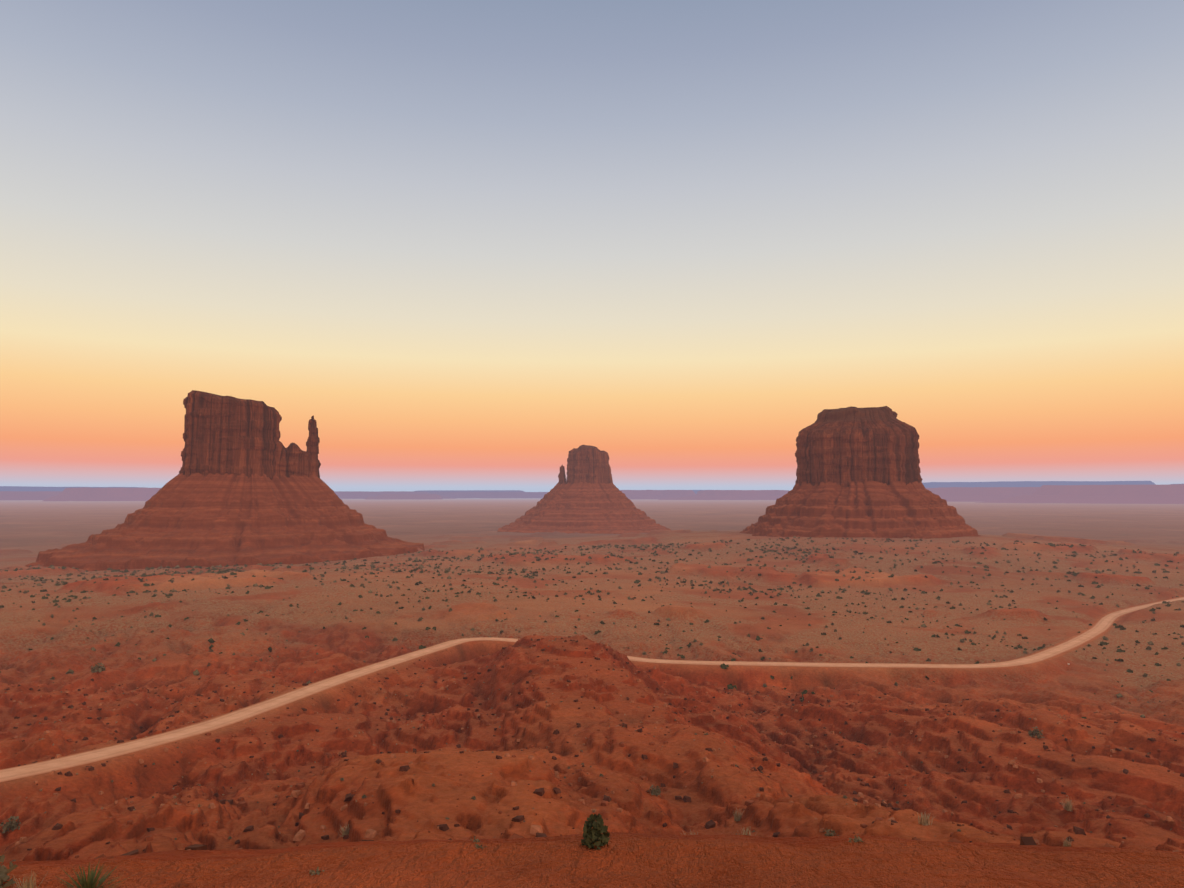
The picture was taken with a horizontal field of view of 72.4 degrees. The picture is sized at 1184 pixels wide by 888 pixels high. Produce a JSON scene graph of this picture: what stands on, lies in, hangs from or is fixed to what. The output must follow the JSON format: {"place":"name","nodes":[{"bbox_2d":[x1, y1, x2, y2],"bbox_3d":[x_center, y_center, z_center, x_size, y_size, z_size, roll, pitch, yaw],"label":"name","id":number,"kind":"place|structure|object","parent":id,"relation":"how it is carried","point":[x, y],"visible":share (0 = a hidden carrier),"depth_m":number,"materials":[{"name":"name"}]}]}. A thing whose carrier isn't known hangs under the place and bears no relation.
{"place":"outdoors","nodes":[
{"label":"outdoors","id":0,"kind":"place"},
{"bbox_2d":[0,486,145,490],"bbox_3d":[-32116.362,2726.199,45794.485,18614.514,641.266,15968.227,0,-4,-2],"label":"distant mesa","id":1,"kind":"structure","parent":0,"point":[14,488],"depth_m":44453.78,"materials":[{"name":"purple stone"}]},
{"bbox_2d":[274,441,309,478],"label":"rock outcrop","id":2,"kind":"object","parent":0,"point":[291,459],"depth_m":1538.72,"materials":[{"name":"stone"}]},
{"bbox_2d":[414,490,697,493],"bbox_3d":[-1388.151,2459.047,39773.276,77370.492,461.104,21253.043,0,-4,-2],"label":"blue mesas skyline","id":3,"kind":"structure","parent":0,"point":[428,491],"depth_m":47043.48},
{"bbox_2d":[0,634,1183,857],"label":"rocks","id":4,"kind":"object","parent":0,"point":[300,834],"depth_m":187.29,"materials":[{"name":"stone"}]},
{"bbox_2d":[0,498,1183,887],"bbox_3d":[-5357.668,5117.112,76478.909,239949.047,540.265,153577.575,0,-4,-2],"label":"desert ground","id":5,"kind":"structure","parent":0,"point":[408,850],"depth_m":297.75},
{"bbox_2d":[0,854,17,887],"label":"shrub","id":6,"kind":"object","parent":5,"relation":"on","point":[4,872],"visible":0.9,"depth_m":3.38,"materials":[{"name":"plant"}]},
{"bbox_2d":[0,816,20,832],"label":"sage plant","id":7,"kind":"object","parent":5,"relation":"on","point":[13,824],"visible":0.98,"depth_m":146.89,"materials":[{"name":"green plant"}]},
{"bbox_2d":[11,871,47,887],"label":"dry grass","id":8,"kind":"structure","parent":5,"relation":"on","point":[29,884],"depth_m":3.33,"materials":[{"name":"beige plant"}]},
{"bbox_2d":[0,491,62,499],"bbox_3d":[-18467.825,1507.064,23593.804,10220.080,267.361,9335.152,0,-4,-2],"label":"mesa","id":9,"kind":"structure","parent":5,"relation":"on","point":[24,495],"depth_m":23090.23,"materials":[{"name":"purple stone"}]},
{"bbox_2d":[57,859,133,887],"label":"yucca plant","id":10,"kind":"object","parent":5,"relation":"on","point":[90,882],"visible":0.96,"depth_m":3.37,"materials":[{"name":"green plant"}]},
{"bbox_2d":[90,662,105,672],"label":"sage plant","id":11,"kind":"object","parent":5,"relation":"on","point":[99,668],"visible":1,"depth_m":363.05,"materials":[{"name":"plant"}]},
{"bbox_2d":[43,487,160,500],"bbox_3d":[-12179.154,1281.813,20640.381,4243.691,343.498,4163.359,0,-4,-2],"label":"mesa","id":12,"kind":"structure","parent":5,"relation":"on","point":[105,494],"depth_m":19693.97,"materials":[{"name":"purple stone"}]},
{"bbox_2d":[26,473,424,570],"bbox_3d":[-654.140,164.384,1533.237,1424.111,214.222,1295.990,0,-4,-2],"label":"talus slope","id":13,"kind":"structure","parent":5,"relation":"on","point":[181,520],"depth_m":1395.49,"materials":[{"name":"red stone"}]},
{"bbox_2d":[179,390,281,479],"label":"butte","id":14,"kind":"object","parent":13,"relation":"on","point":[223,435],"visible":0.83,"depth_m":1472.14,"materials":[{"name":"stone"}]},
{"bbox_2d":[306,415,320,477],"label":"rock spire","id":15,"kind":"structure","parent":13,"relation":"on","point":[312,445],"depth_m":1573.82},
{"bbox_2d":[309,867,324,875],"bbox_3d":[-1.187,1.850,3.480,0.070,0.064,0.076,-3,-5,43],"label":"sage plant","id":16,"kind":"object","parent":5,"relation":"on","point":[313,871],"visible":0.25,"depth_m":3.48,"materials":[{"name":"plant"}]},
{"bbox_2d":[339,825,348,836],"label":"sage plant","id":17,"kind":"object","parent":5,"relation":"on","point":[346,832],"visible":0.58,"depth_m":111.56,"materials":[{"name":"beige plant"}]},
{"bbox_2d":[334,491,455,498],"bbox_3d":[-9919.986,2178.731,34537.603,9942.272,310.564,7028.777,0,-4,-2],"label":"mesa","id":18,"kind":"structure","parent":5,"relation":"on","point":[353,494],"depth_m":33154.16,"materials":[{"name":"purple stone"}]},
{"bbox_2d":[366,494,442,499],"bbox_3d":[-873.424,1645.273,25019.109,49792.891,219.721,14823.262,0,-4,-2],"label":"mauve mesas","id":19,"kind":"structure","parent":5,"relation":"on","point":[407,496],"depth_m":28100.16,"materials":[{"name":"purple stone"}]},
{"bbox_2d":[474,841,486,848],"bbox_3d":[-0.531,1.901,3.808,0.068,0.067,0.074,-2,-4,24],"label":"sage plant","id":20,"kind":"object","parent":5,"relation":"on","point":[477,845],"visible":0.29,"depth_m":3.81,"materials":[{"name":"green plant"}]},
{"bbox_2d":[429,492,547,497],"bbox_3d":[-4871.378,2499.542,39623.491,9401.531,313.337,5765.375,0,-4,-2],"label":"mesa","id":21,"kind":"structure","parent":5,"relation":"on","point":[495,494],"depth_m":38037.48,"materials":[{"name":"purple stone"}]},
{"bbox_2d":[21,640,1132,833],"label":"dry slope shrubs","id":22,"kind":"object","parent":5,"relation":"on","point":[199,805],"visible":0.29,"depth_m":210.82,"materials":[{"name":"brown plant"}]},
{"bbox_2d":[122,795,1036,854],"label":"stones","id":23,"kind":"object","parent":5,"relation":"on","point":[1027,841],"visible":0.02,"depth_m":7.94,"materials":[{"name":"brown stone"}]},
{"bbox_2d":[497,482,670,533],"bbox_3d":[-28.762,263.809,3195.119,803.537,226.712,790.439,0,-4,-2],"label":"talus slope","id":24,"kind":"structure","parent":5,"relation":"on","point":[590,508],"depth_m":3048.86,"materials":[{"name":"red stone"}]},
{"bbox_2d":[557,465,566,484],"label":"rock spire","id":25,"kind":"structure","parent":24,"relation":"on","point":[562,477],"depth_m":3196.61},
{"bbox_2d":[566,445,612,484],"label":"butte","id":26,"kind":"object","parent":24,"relation":"on","point":[588,463],"visible":0.88,"depth_m":3162.17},
{"bbox_2d":[5,638,1174,861],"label":"sage shrubs","id":27,"kind":"object","parent":5,"relation":"on","point":[569,768],"visible":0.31,"depth_m":200.90,"materials":[{"name":"green plant"}]},
{"bbox_2d":[0,536,1183,718],"bbox_3d":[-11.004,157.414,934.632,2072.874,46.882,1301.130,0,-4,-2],"label":"shrubs","id":28,"kind":"object","parent":5,"relation":"on","point":[70,671],"visible":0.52,"depth_m":908.56,"materials":[{"name":"green plant"}]},
{"bbox_2d":[581,814,609,849],"bbox_3d":[0.018,1.840,3.829,0.142,0.170,0.148,0,-4,-2],"label":"juniper shrub","id":29,"kind":"object","parent":5,"relation":"on","point":[594,834],"visible":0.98,"depth_m":3.81,"materials":[{"name":"green plant"}]},
{"bbox_2d":[94,801,1164,858],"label":"stones","id":30,"kind":"object","parent":5,"relation":"on","point":[1105,845],"visible":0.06,"depth_m":11.45,"materials":[{"name":"brown stone"}]},
{"bbox_2d":[648,785,660,796],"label":"sage plant","id":31,"kind":"object","parent":5,"relation":"on","point":[656,791],"visible":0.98,"depth_m":145.82,"materials":[{"name":"plant"}]},
{"bbox_2d":[619,490,695,498],"bbox_3d":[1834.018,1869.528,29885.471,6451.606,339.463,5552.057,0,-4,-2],"label":"mesa","id":32,"kind":"structure","parent":5,"relation":"on","point":[645,494],"depth_m":28341.22,"materials":[{"name":"purple stone"}]},
{"bbox_2d":[404,788,969,842],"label":"stones","id":33,"kind":"object","parent":5,"relation":"on","point":[515,836],"visible":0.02,"depth_m":8.52,"materials":[{"name":"red stone"}]},
{"bbox_2d":[249,814,1167,850],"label":"stones","id":34,"kind":"object","parent":5,"relation":"on","point":[919,839],"visible":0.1,"depth_m":10.34,"materials":[{"name":"brown stone"}]},
{"bbox_2d":[659,490,788,499],"bbox_3d":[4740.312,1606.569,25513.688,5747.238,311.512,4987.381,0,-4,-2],"label":"mesa","id":35,"kind":"structure","parent":5,"relation":"on","point":[738,494],"depth_m":24316.77,"materials":[{"name":"purple stone"}]},
{"bbox_2d":[733,807,742,821],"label":"grass tuft","id":36,"kind":"object","parent":5,"relation":"on","point":[737,818],"visible":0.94,"depth_m":129.52,"materials":[{"name":"beige plant"}]},
{"bbox_2d":[733,828,838,835],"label":"tufts","id":37,"kind":"object","parent":5,"relation":"on","point":[829,833],"depth_m":10.73,"materials":[{"name":"plant"}]},
{"bbox_2d":[849,835,862,841],"bbox_3d":[1.261,1.900,3.868,0.068,0.060,0.078,0,-4,-2],"label":"sage plant","id":38,"kind":"object","parent":5,"relation":"on","point":[856,839],"visible":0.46,"depth_m":3.87,"materials":[{"name":"plant"}]},
{"bbox_2d":[740,480,980,538],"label":"talus slope","id":39,"kind":"structure","parent":5,"relation":"on","point":[894,509],"depth_m":1608.40,"materials":[{"name":"red stone"}]},
{"bbox_2d":[795,406,922,487],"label":"butte","id":40,"kind":"object","parent":39,"relation":"on","point":[844,447],"visible":0.79,"depth_m":1674.70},
{"bbox_2d":[683,827,1071,846],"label":"dry tufts","id":41,"kind":"object","parent":5,"relation":"on","point":[1065,844],"visible":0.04,"depth_m":11.08,"materials":[{"name":"beige plant"}]},
{"bbox_2d":[917,812,932,825],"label":"grass tuft","id":42,"kind":"object","parent":5,"relation":"on","point":[924,820],"visible":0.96,"depth_m":101.92,"materials":[{"name":"beige plant"}]},
{"bbox_2d":[926,487,1039,501],"bbox_3d":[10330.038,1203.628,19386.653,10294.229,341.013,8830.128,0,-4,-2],"label":"mesa","id":43,"kind":"structure","parent":5,"relation":"on","point":[966,494],"depth_m":18273.28,"materials":[{"name":"purple stone"}]},
{"bbox_2d":[1028,727,1044,738],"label":"sage plant","id":44,"kind":"object","parent":5,"relation":"on","point":[1038,734],"visible":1,"depth_m":250.51,"materials":[{"name":"green plant"}]},
{"bbox_2d":[1062,798,1073,810],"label":"grass tuft","id":45,"kind":"object","parent":5,"relation":"on","point":[1068,806],"visible":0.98,"depth_m":176.37,"materials":[{"name":"beige plant"}]},
{"bbox_2d":[975,484,1183,503],"bbox_3d":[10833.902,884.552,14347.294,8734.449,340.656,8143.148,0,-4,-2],"label":"mesa","id":46,"kind":"structure","parent":5,"relation":"on","point":[1134,494],"depth_m":14090.44,"materials":[{"name":"purple stone"}]},
{"bbox_2d":[0,597,1183,782],"bbox_3d":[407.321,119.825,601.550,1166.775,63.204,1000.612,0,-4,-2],"label":"dirt road","id":47,"kind":"structure","parent":0,"point":[1102,625],"depth_m":336.55,"materials":[{"name":"beige soil"}]},
{"bbox_2d":[0,0,1183,491],"label":"sky","id":48,"kind":"structure","parent":0,"point":[479,243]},
{"bbox_2d":[922,481,1155,487],"bbox_3d":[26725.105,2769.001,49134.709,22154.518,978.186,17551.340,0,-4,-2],"label":"distant mesa","id":49,"kind":"structure","parent":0,"point":[989,484],"depth_m":47405.37,"materials":[{"name":"purple stone"}]}
]}

